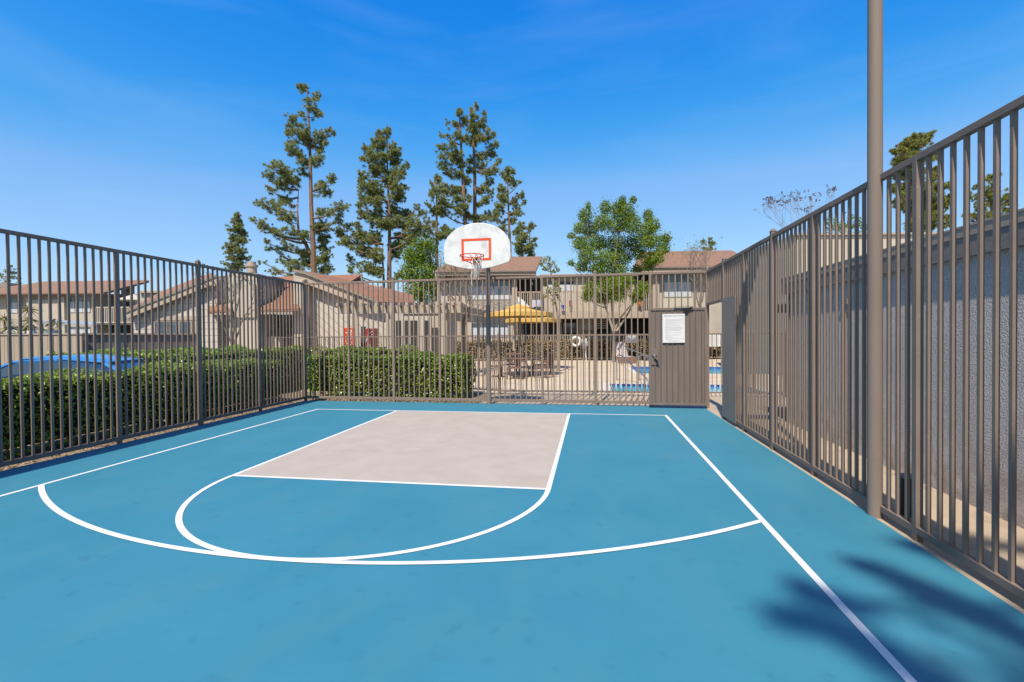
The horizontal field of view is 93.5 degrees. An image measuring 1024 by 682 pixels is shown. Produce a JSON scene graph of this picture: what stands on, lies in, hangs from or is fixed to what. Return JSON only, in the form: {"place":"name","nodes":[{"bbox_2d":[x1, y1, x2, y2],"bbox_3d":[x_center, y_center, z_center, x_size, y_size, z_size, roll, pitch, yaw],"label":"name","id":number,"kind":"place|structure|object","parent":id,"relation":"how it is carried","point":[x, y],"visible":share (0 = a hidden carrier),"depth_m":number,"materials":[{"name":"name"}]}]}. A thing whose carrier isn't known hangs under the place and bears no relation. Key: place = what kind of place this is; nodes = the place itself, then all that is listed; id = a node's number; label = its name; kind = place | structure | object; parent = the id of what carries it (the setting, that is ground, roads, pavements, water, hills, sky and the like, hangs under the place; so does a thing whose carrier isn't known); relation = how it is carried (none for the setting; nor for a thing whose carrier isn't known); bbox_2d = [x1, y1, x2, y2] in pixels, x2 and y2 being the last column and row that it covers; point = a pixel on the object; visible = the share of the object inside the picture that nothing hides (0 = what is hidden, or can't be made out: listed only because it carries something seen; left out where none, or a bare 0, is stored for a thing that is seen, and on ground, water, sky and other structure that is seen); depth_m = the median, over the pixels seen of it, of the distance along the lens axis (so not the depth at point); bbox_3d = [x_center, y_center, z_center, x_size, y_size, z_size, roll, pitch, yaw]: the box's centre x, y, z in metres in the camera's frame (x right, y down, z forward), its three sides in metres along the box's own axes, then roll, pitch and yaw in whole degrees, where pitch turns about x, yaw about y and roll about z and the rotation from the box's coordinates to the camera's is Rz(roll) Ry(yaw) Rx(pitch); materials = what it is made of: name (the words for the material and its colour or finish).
{"place":"outdoors","nodes":[
{"label":"outdoors","id":0,"kind":"place"},
{"bbox_2d":[0,280,148,333],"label":"apartment building","id":1,"kind":"structure","parent":0,"point":[14,298],"depth_m":39.96,"materials":[{"name":"beige paint"}]},
{"bbox_2d":[6,297,22,312],"bbox_3d":[-41.252,-2.959,39.938,1.382,1.311,0.028,0,1,0],"label":"window","id":2,"kind":"structure","parent":1,"relation":"in","point":[14,300],"depth_m":39.94,"materials":[{"name":"white glass"}]},
{"bbox_2d":[70,296,90,312],"bbox_3d":[-35.947,-3.012,39.951,1.949,1.347,0.028,0,1,0],"label":"window","id":3,"kind":"structure","parent":1,"relation":"in","point":[72,299],"depth_m":39.94,"materials":[{"name":"white glass"}]},
{"bbox_2d":[71,326,90,332],"bbox_3d":[-35.929,-0.869,39.978,1.949,0.673,0.028,0,1,0],"label":"window","id":4,"kind":"structure","parent":1,"relation":"in","point":[82,328],"depth_m":39.97,"materials":[{"name":"white glass"}]},
{"bbox_2d":[120,294,136,304],"bbox_3d":[-30.569,-2.821,38.964,2.500,1.950,2.378,0,1,0],"label":"balcony umbrella","id":5,"kind":"object","parent":1,"relation":"on","point":[134,298],"visible":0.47,"depth_m":38.40,"materials":[{"name":"white fabric"}]},
{"bbox_2d":[0,391,492,470],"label":"planting bed","id":6,"kind":"object","parent":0,"point":[58,446],"visible":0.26,"depth_m":9.28,"materials":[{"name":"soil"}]},
{"bbox_2d":[1,357,285,460],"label":"clipped hedge","id":7,"kind":"object","parent":6,"relation":"on","point":[16,412],"visible":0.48,"depth_m":7.79,"materials":[{"name":"green plant"}]},
{"bbox_2d":[0,228,305,466],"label":"metal fence","id":8,"kind":"object","parent":6,"relation":"on","point":[200,420],"visible":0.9,"depth_m":7.67,"materials":[{"name":"metal"}]},
{"bbox_2d":[45,344,313,392],"bbox_3d":[-8.529,0.970,13.318,3.860,1.721,5.265,0,1,9],"label":"clipped hedge","id":9,"kind":"object","parent":6,"relation":"on","point":[106,351],"visible":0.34,"depth_m":12.70,"materials":[{"name":"green plant"}]},
{"bbox_2d":[303,351,476,397],"bbox_3d":[-3.224,1.021,12.929,4.449,1.533,1.487,0,1,9],"label":"clipped hedge","id":10,"kind":"object","parent":6,"relation":"on","point":[464,377],"visible":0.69,"depth_m":12.40,"materials":[{"name":"green plant"}]},
{"bbox_2d":[0,401,1023,681],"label":"sports court","id":11,"kind":"object","parent":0,"point":[334,541],"visible":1,"depth_m":3.39,"materials":[{"name":"plastic"}]},
{"bbox_2d":[444,223,510,403],"bbox_3d":[-0.696,-0.436,10.258,1.370,4.025,1.547,-1,1,-32],"label":"basketball hoop","id":12,"kind":"object","parent":11,"relation":"on","point":[480,246],"visible":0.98,"depth_m":9.98,"materials":[{"name":"paint"}]},
{"bbox_2d":[302,267,709,407],"bbox_3d":[-0.500,-0.004,11.243,9.656,3.134,0.076,0,1,10],"label":"metal fence","id":13,"kind":"object","parent":11,"relation":"on","point":[542,400],"visible":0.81,"depth_m":11.35,"materials":[{"name":"metal"}]},
{"bbox_2d":[0,0,1023,314],"label":"sky","id":14,"kind":"structure","parent":0,"point":[137,126],"materials":[{"name":"blue"}]},
{"bbox_2d":[292,358,778,395],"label":"pool deck","id":15,"kind":"structure","parent":0,"point":[580,373],"depth_m":17.88,"materials":[{"name":"concrete"}]},
{"bbox_2d":[344,327,354,349],"bbox_3d":[-6.842,0.425,20.566,0.412,1.990,0.780,0,1,0],"label":"vending machine","id":16,"kind":"object","parent":15,"relation":"on","point":[351,333],"visible":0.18,"depth_m":20.19,"materials":[{"name":"red paint"}]},
{"bbox_2d":[315,345,417,355],"bbox_3d":[-4.642,0.934,15.691,3.160,1.662,1.338,0,1,9],"label":"clipped hedge","id":17,"kind":"object","parent":15,"relation":"on","point":[366,351],"visible":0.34,"depth_m":15.30,"materials":[{"name":"green plant"}]},
{"bbox_2d":[365,328,377,347],"bbox_3d":[-5.968,0.435,20.564,0.370,1.954,0.785,0,1,0],"label":"vending machine","id":18,"kind":"object","parent":15,"relation":"on","point":[371,334],"visible":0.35,"depth_m":20.19,"materials":[{"name":"red paint"}]},
{"bbox_2d":[293,269,456,359],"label":"clubhouse","id":19,"kind":"structure","parent":15,"relation":"on","point":[309,277],"depth_m":21.48},
{"bbox_2d":[271,334,500,393],"bbox_3d":[-4.651,0.688,15.618,9.952,1.750,0.050,0,1,29],"label":"pool fence","id":20,"kind":"object","parent":15,"relation":"on","point":[427,336],"visible":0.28,"depth_m":14.11,"materials":[{"name":"metal"}]},
{"bbox_2d":[336,301,514,370],"bbox_3d":[-3.105,0.063,23.339,4.847,3.220,13.314,0,1,11],"label":"pergola","id":21,"kind":"object","parent":15,"relation":"on","point":[447,308],"visible":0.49,"depth_m":17.49,"materials":[{"name":"beige wood"}]},
{"bbox_2d":[428,246,499,352],"bbox_3d":[-1.942,-1.161,19.598,2.812,5.661,2.937,0,1,9],"label":"bare tree","id":22,"kind":"object","parent":15,"relation":"on","point":[453,299],"visible":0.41,"depth_m":19.58,"materials":[{"name":"brown plant"}]},
{"bbox_2d":[503,351,521,375],"bbox_3d":[0.019,0.885,19.543,0.570,0.970,0.631,-1,1,-21],"label":"patio chair","id":23,"kind":"object","parent":15,"relation":"on","point":[511,362],"visible":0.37,"depth_m":19.35,"materials":[{"name":"metal"}]},
{"bbox_2d":[507,353,524,378],"bbox_3d":[0.124,0.908,17.649,0.570,0.970,0.631,0,1,14],"label":"patio chair","id":24,"kind":"object","parent":15,"relation":"on","point":[512,366],"visible":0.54,"depth_m":17.47,"materials":[{"name":"metal"}]},
{"bbox_2d":[484,302,552,376],"bbox_3d":[0.280,-0.071,18.601,2.466,2.900,2.466,0,1,20],"label":"patio umbrella","id":25,"kind":"object","parent":15,"relation":"on","point":[550,314],"visible":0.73,"depth_m":18.11,"materials":[{"name":"fabric"}]},
{"bbox_2d":[505,357,537,376],"bbox_3d":[0.371,1.012,18.614,1.280,0.747,1.280,0,1,9],"label":"patio table","id":26,"kind":"object","parent":15,"relation":"on","point":[524,360],"visible":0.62,"depth_m":18.51,"materials":[{"name":"metal"}]},
{"bbox_2d":[505,317,560,369],"bbox_3d":[1.000,-0.086,22.601,2.553,2.817,2.553,-1,1,-42],"label":"patio umbrella","id":27,"kind":"object","parent":15,"relation":"on","point":[550,320],"visible":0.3,"depth_m":21.75,"materials":[{"name":"fabric"}]},
{"bbox_2d":[532,351,552,375],"bbox_3d":[1.219,0.878,19.222,0.631,0.970,0.570,-1,1,-36],"label":"patio chair","id":28,"kind":"object","parent":15,"relation":"on","point":[540,363],"visible":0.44,"depth_m":19.26,"materials":[{"name":"metal"}]},
{"bbox_2d":[534,352,554,378],"bbox_3d":[1.233,0.893,18.024,0.631,0.970,0.570,0,1,34],"label":"patio chair","id":29,"kind":"object","parent":15,"relation":"on","point":[545,367],"visible":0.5,"depth_m":17.85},
{"bbox_2d":[539,256,562,371],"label":"leafy tree","id":30,"kind":"object","parent":15,"relation":"on","point":[550,266],"visible":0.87,"depth_m":20.96,"materials":[{"name":"green plant"}]},
{"bbox_2d":[570,336,579,346],"bbox_3d":[3.936,0.248,29.634,0.682,1.128,0.205,0,1,0],"label":"life ring","id":31,"kind":"object","parent":15,"relation":"on","point":[574,337],"visible":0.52,"depth_m":29.54,"materials":[{"name":"white paint"}]},
{"bbox_2d":[581,339,587,357],"bbox_3d":[4.475,0.457,29.619,0.458,1.132,0.078,0,1,0],"label":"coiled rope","id":32,"kind":"object","parent":31,"relation":"hanging from","point":[585,344],"visible":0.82,"depth_m":29.59,"materials":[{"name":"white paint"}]},
{"bbox_2d":[457,339,720,360],"bbox_3d":[6.518,0.639,30.465,23.211,1.688,1.224,0,1,0],"label":"dry hedge","id":33,"kind":"object","parent":15,"relation":"on","point":[562,348],"visible":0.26,"depth_m":30.14,"materials":[{"name":"plant"}]},
{"bbox_2d":[458,333,720,358],"bbox_3d":[6.980,0.388,31.508,22.934,1.750,0.055,0,1,0],"label":"pool fence","id":34,"kind":"object","parent":15,"relation":"on","point":[567,338],"visible":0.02,"depth_m":31.47,"materials":[{"name":"black metal"}]},
{"bbox_2d":[626,335,635,342],"bbox_3d":[7.331,-0.116,29.385,0.703,0.469,0.034,0,1,0],"label":"pool notice","id":35,"kind":"object","parent":34,"relation":"attached to","point":[633,338],"visible":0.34,"depth_m":29.37,"materials":[{"name":"white paint"}]},
{"bbox_2d":[709,335,719,346],"bbox_3d":[12.346,-0.042,29.386,0.729,0.755,0.034,0,1,0],"label":"pool notice","id":36,"kind":"object","parent":34,"relation":"attached to","point":[712,340],"visible":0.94,"depth_m":29.37,"materials":[{"name":"white paint"}]},
{"bbox_2d":[561,192,674,361],"bbox_3d":[6.094,-3.591,27.346,6.479,9.628,3.980,0,1,9],"label":"leafy tree","id":37,"kind":"object","parent":15,"relation":"on","point":[629,220],"visible":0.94,"depth_m":27.07,"materials":[{"name":"green plant"}]},
{"bbox_2d":[615,342,633,361],"bbox_3d":[6.398,0.634,27.447,0.700,1.162,1.672,-1,1,-8],"label":"lounge chair","id":38,"kind":"object","parent":15,"relation":"on","point":[617,348],"visible":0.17,"depth_m":27.97,"materials":[{"name":"white paint"}]},
{"bbox_2d":[618,357,635,362],"bbox_3d":[6.372,1.051,26.616,1.000,0.350,0.500,0,1,9],"label":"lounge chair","id":39,"kind":"object","parent":15,"relation":"on","point":[634,359],"visible":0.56,"depth_m":26.36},
{"bbox_2d":[616,354,648,387],"bbox_3d":[3.970,1.121,15.888,0.074,1.322,1.879,-1,1,-20],"label":"spa handrail","id":40,"kind":"object","parent":15,"relation":"on","point":[630,364],"visible":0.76,"depth_m":16.14,"materials":[{"name":"metal"}]},
{"bbox_2d":[639,354,648,380],"bbox_3d":[4.710,1.116,15.766,0.074,1.322,1.879,-1,1,-20],"label":"spa handrail","id":41,"kind":"object","parent":15,"relation":"on","point":[639,365],"visible":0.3,"depth_m":16.61,"materials":[{"name":"metal"}]},
{"bbox_2d":[676,234,722,306],"bbox_3d":[9.732,-1.989,25.186,2.003,6.976,2.604,0,1,45],"label":"bare tree","id":42,"kind":"object","parent":15,"relation":"on","point":[704,259],"visible":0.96,"depth_m":24.88,"materials":[{"name":"brown plant"}]},
{"bbox_2d":[827,209,861,232],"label":"leafy tree","id":43,"kind":"object","parent":15,"relation":"on","point":[853,225],"visible":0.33,"depth_m":23.33,"materials":[{"name":"green plant"}]},
{"bbox_2d":[888,129,949,231],"bbox_3d":[21.919,-5.095,25.749,4.215,12.964,2.622,0,1,9],"label":"conifer tree","id":44,"kind":"object","parent":15,"relation":"on","point":[914,143],"visible":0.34,"depth_m":25.74,"materials":[{"name":"green plant"}]},
{"bbox_2d":[603,383,778,394],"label":"spa water","id":45,"kind":"structure","parent":0,"point":[628,386],"depth_m":15.03,"materials":[{"name":"liquid"}]},
{"bbox_2d":[624,366,768,374],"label":"pool water","id":46,"kind":"structure","parent":0,"point":[647,370],"depth_m":22.68,"materials":[{"name":"liquid"}]},
{"bbox_2d":[481,393,1023,613],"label":"walkway","id":47,"kind":"structure","parent":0,"point":[994,588],"depth_m":4.37,"materials":[{"name":"concrete"}]},
{"bbox_2d":[497,331,785,396],"bbox_3d":[4.440,0.651,12.352,9.752,1.750,0.050,0,1,8],"label":"pool fence","id":48,"kind":"object","parent":47,"relation":"on","point":[610,335],"visible":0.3,"depth_m":12.67,"materials":[{"name":"metal"}]},
{"bbox_2d":[706,95,1023,599],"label":"metal fence","id":49,"kind":"object","parent":47,"relation":"on","point":[730,283],"visible":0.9,"depth_m":3.92,"materials":[{"name":"metal"}]},
{"bbox_2d":[648,306,706,405],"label":"metal gate","id":50,"kind":"structure","parent":49,"relation":"attached to","point":[677,373],"depth_m":10.28,"materials":[{"name":"metal"}]},
{"bbox_2d":[662,314,684,342],"bbox_3d":[3.445,-0.269,10.266,0.455,0.620,0.013,0,1,10],"label":"notice sign","id":51,"kind":"object","parent":50,"relation":"attached to","point":[673,327],"visible":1,"depth_m":10.26,"materials":[{"name":"white paint"}]},
{"bbox_2d":[867,0,882,518],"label":"light pole","id":52,"kind":"object","parent":47,"relation":"on","point":[874,257],"visible":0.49,"depth_m":4.15,"materials":[{"name":"metal"}]},
{"bbox_2d":[900,473,911,517],"bbox_3d":[3.453,1.349,4.214,0.120,0.360,0.120,0,1,9],"label":"utility pedestal","id":53,"kind":"object","parent":47,"relation":"on","point":[902,476],"visible":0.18,"depth_m":4.19,"materials":[{"name":"black plastic"}]},
{"label":"ground","id":54,"kind":"structure","parent":0,"visible":0},
{"bbox_2d":[0,265,22,283],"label":"pine tree","id":55,"kind":"object","parent":54,"relation":"on","point":[11,274],"visible":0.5,"depth_m":59.76,"materials":[{"name":"green plant"}]},
{"bbox_2d":[220,212,252,272],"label":"pine tree","id":56,"kind":"object","parent":54,"relation":"on","point":[237,241],"visible":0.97,"depth_m":49.50,"materials":[{"name":"green plant"}]},
{"bbox_2d":[247,82,351,275],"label":"pine tree","id":57,"kind":"object","parent":54,"relation":"on","point":[285,180],"visible":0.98,"depth_m":43.68,"materials":[{"name":"green plant"}]},
{"bbox_2d":[332,125,430,288],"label":"pine tree","id":58,"kind":"object","parent":54,"relation":"on","point":[374,197],"visible":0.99,"depth_m":43.37,"materials":[{"name":"green plant"}]},
{"bbox_2d":[396,233,443,303],"bbox_3d":[-7.106,-3.484,37.811,3.871,9.937,4.362,0,1,40],"label":"leafy tree","id":59,"kind":"object","parent":54,"relation":"on","point":[413,257],"visible":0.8,"depth_m":37.40,"materials":[{"name":"green plant"}]},
{"bbox_2d":[413,173,455,297],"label":"pine tree","id":60,"kind":"object","parent":54,"relation":"on","point":[436,211],"visible":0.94,"depth_m":45.42,"materials":[{"name":"green plant"}]},
{"bbox_2d":[434,107,473,225],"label":"pine tree","id":61,"kind":"object","parent":54,"relation":"on","point":[456,156],"visible":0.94,"depth_m":47.56,"materials":[{"name":"green plant"}]},
{"bbox_2d":[465,102,502,223],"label":"pine tree","id":62,"kind":"object","parent":54,"relation":"on","point":[478,137],"visible":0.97,"depth_m":49.69,"materials":[{"name":"green plant"}]},
{"bbox_2d":[491,165,526,256],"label":"pine tree","id":63,"kind":"object","parent":54,"relation":"on","point":[506,172],"visible":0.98,"depth_m":46.74,"materials":[{"name":"green plant"}]},
{"bbox_2d":[511,221,537,256],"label":"pine tree","id":64,"kind":"object","parent":54,"relation":"on","point":[520,248],"visible":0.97,"depth_m":45.62,"materials":[{"name":"green plant"}]},
{"bbox_2d":[434,250,736,357],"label":"apartment building","id":65,"kind":"structure","parent":54,"relation":"on","point":[522,266],"depth_m":32.98,"materials":[{"name":"beige paint"}]},
{"bbox_2d":[468,280,510,299],"bbox_3d":[-1.539,-3.494,32.943,2.953,1.374,0.028,0,1,0],"label":"window","id":66,"kind":"structure","parent":65,"relation":"in","point":[474,290],"depth_m":32.94,"materials":[{"name":"white glass"}]},
{"bbox_2d":[473,323,508,337],"bbox_3d":[-1.487,-0.746,32.977,2.485,1.023,0.028,0,1,0],"label":"window","id":67,"kind":"structure","parent":65,"relation":"in","point":[474,324],"depth_m":32.98,"materials":[{"name":"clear glass"}]},
{"bbox_2d":[517,296,527,305],"bbox_3d":[0.775,-2.612,32.740,0.841,0.870,0.040,0,1,0],"label":"drying cloth","id":68,"kind":"object","parent":65,"relation":"hanging from","point":[522,301],"visible":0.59,"depth_m":32.72,"materials":[{"name":"white fabric"}]},
{"bbox_2d":[532,300,540,306],"bbox_3d":[1.653,-2.527,32.589,0.578,0.492,0.124,0,1,0],"label":"drying cloth","id":69,"kind":"object","parent":65,"relation":"hanging from","point":[534,303],"visible":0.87,"depth_m":32.57,"materials":[{"name":"white fabric"}]},
{"bbox_2d":[548,281,552,290],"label":"window","id":70,"kind":"structure","parent":65,"relation":"in","point":[549,282],"depth_m":34.53,"materials":[{"name":"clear glass"}]},
{"bbox_2d":[560,281,573,290],"bbox_3d":[3.893,-3.923,34.529,1.103,0.735,0.028,0,1,0],"label":"window","id":71,"kind":"structure","parent":65,"relation":"in","point":[562,285],"depth_m":34.53,"materials":[{"name":"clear glass"}]},
{"bbox_2d":[563,323,575,332],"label":"window","id":72,"kind":"structure","parent":65,"relation":"in","point":[568,325],"depth_m":34.50,"materials":[{"name":"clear glass"}]},
{"bbox_2d":[664,275,691,297],"bbox_3d":[11.337,-3.742,32.939,1.930,1.520,0.028,0,1,0],"label":"window","id":73,"kind":"structure","parent":65,"relation":"in","point":[671,277],"depth_m":32.94,"materials":[{"name":"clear glass"}]},
{"bbox_2d":[699,237,717,250],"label":"pine tree","id":74,"kind":"object","parent":54,"relation":"on","point":[709,243],"visible":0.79,"depth_m":59.64,"materials":[{"name":"green plant"}]},
{"bbox_2d":[753,184,836,232],"bbox_3d":[12.913,-2.698,22.154,3.176,8.415,2.794,0,1,9],"label":"bare tree","id":75,"kind":"object","parent":54,"relation":"on","point":[770,200],"visible":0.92,"depth_m":22.00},
{"bbox_2d":[721,228,936,375],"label":"building","id":76,"kind":"structure","parent":54,"relation":"on","point":[860,242],"depth_m":16.97,"materials":[{"name":"beige paint"}]},
{"bbox_2d":[781,208,1023,528],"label":"stucco wall","id":77,"kind":"structure","parent":54,"relation":"on","point":[1004,341],"depth_m":4.61,"materials":[{"name":"paint"}]},
{"bbox_2d":[778,296,789,312],"bbox_3d":[4.823,-0.650,8.521,0.175,0.303,0.180,0,1,9],"label":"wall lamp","id":78,"kind":"object","parent":77,"relation":"attached to","point":[785,307],"visible":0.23,"depth_m":8.45,"materials":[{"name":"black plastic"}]},
{"bbox_2d":[960,172,1019,222],"bbox_3d":[29.817,-4.600,29.997,3.871,11.730,1.944,-1,1,-6],"label":"conifer tree","id":79,"kind":"object","parent":54,"relation":"on","point":[989,197],"visible":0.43,"depth_m":29.68,"materials":[{"name":"green plant"}]},
{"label":"parking lot","id":80,"kind":"structure","parent":0,"visible":0},
{"bbox_2d":[0,313,22,333],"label":"spiky plant","id":81,"kind":"object","parent":80,"relation":"on","point":[4,326],"visible":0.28,"depth_m":17.07,"materials":[{"name":"green plant"}]},
{"bbox_2d":[11,324,43,333],"bbox_3d":[-17.280,0.474,17.005,1.208,2.626,1.300,0,1,9],"label":"spiky plant","id":82,"kind":"object","parent":80,"relation":"on","point":[27,326],"visible":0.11,"depth_m":17.07,"materials":[{"name":"green plant"}]},
{"bbox_2d":[13,306,46,333],"bbox_3d":[-16.905,0.179,17.053,1.323,3.207,1.064,0,1,9],"label":"spiky plant","id":83,"kind":"object","parent":80,"relation":"on","point":[25,309],"visible":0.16,"depth_m":16.98,"materials":[{"name":"green plant"}]},
{"bbox_2d":[0,333,84,364],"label":"timber fence","id":84,"kind":"object","parent":80,"relation":"on","point":[4,347],"visible":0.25,"depth_m":14.50,"materials":[{"name":"beige wood"}]},
{"bbox_2d":[43,319,66,332],"bbox_3d":[-16.613,0.406,17.228,1.241,2.744,1.112,-1,1,-31],"label":"spiky plant","id":85,"kind":"object","parent":80,"relation":"on","point":[53,322],"visible":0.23,"depth_m":17.28,"materials":[{"name":"green plant"}]},
{"bbox_2d":[43,319,96,332],"bbox_3d":[-17.306,0.486,18.839,1.545,2.731,3.644,-1,1,-43],"label":"carport canopy","id":86,"kind":"object","parent":80,"relation":"on","point":[81,323],"visible":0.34,"depth_m":18.11,"materials":[{"name":"white metal"}]},
{"bbox_2d":[1,354,148,379],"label":"parked car","id":87,"kind":"object","parent":80,"relation":"on","point":[15,367],"visible":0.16,"depth_m":9.52,"materials":[{"name":"blue paint"}]},
{"bbox_2d":[83,333,195,351],"bbox_3d":[-12.129,0.790,15.925,0.120,2.108,3.121,0,1,39],"label":"timber fence","id":88,"kind":"object","parent":80,"relation":"on","point":[98,341],"visible":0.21,"depth_m":15.76,"materials":[{"name":"wood"}]},
{"bbox_2d":[126,261,297,348],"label":"gable clubhouse","id":89,"kind":"structure","parent":80,"relation":"on","point":[251,265],"depth_m":20.98},
{"bbox_2d":[154,320,191,332],"bbox_3d":[-14.759,-0.577,20.964,1.655,0.632,0.028,0,1,0],"label":"window","id":90,"kind":"structure","parent":89,"relation":"in","point":[173,321],"depth_m":20.97,"materials":[{"name":"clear glass"}]},
{"bbox_2d":[282,326,288,345],"bbox_3d":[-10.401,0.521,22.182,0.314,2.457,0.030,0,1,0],"label":"door","id":91,"kind":"structure","parent":89,"relation":"in","point":[282,326],"depth_m":22.16,"materials":[{"name":"brown glass"}]},
{"bbox_2d":[201,264,264,343],"bbox_3d":[-9.272,-0.400,15.943,2.202,4.357,2.042,0,1,9],"label":"bare tree","id":92,"kind":"object","parent":80,"relation":"on","point":[224,290],"visible":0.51,"depth_m":15.87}
]}

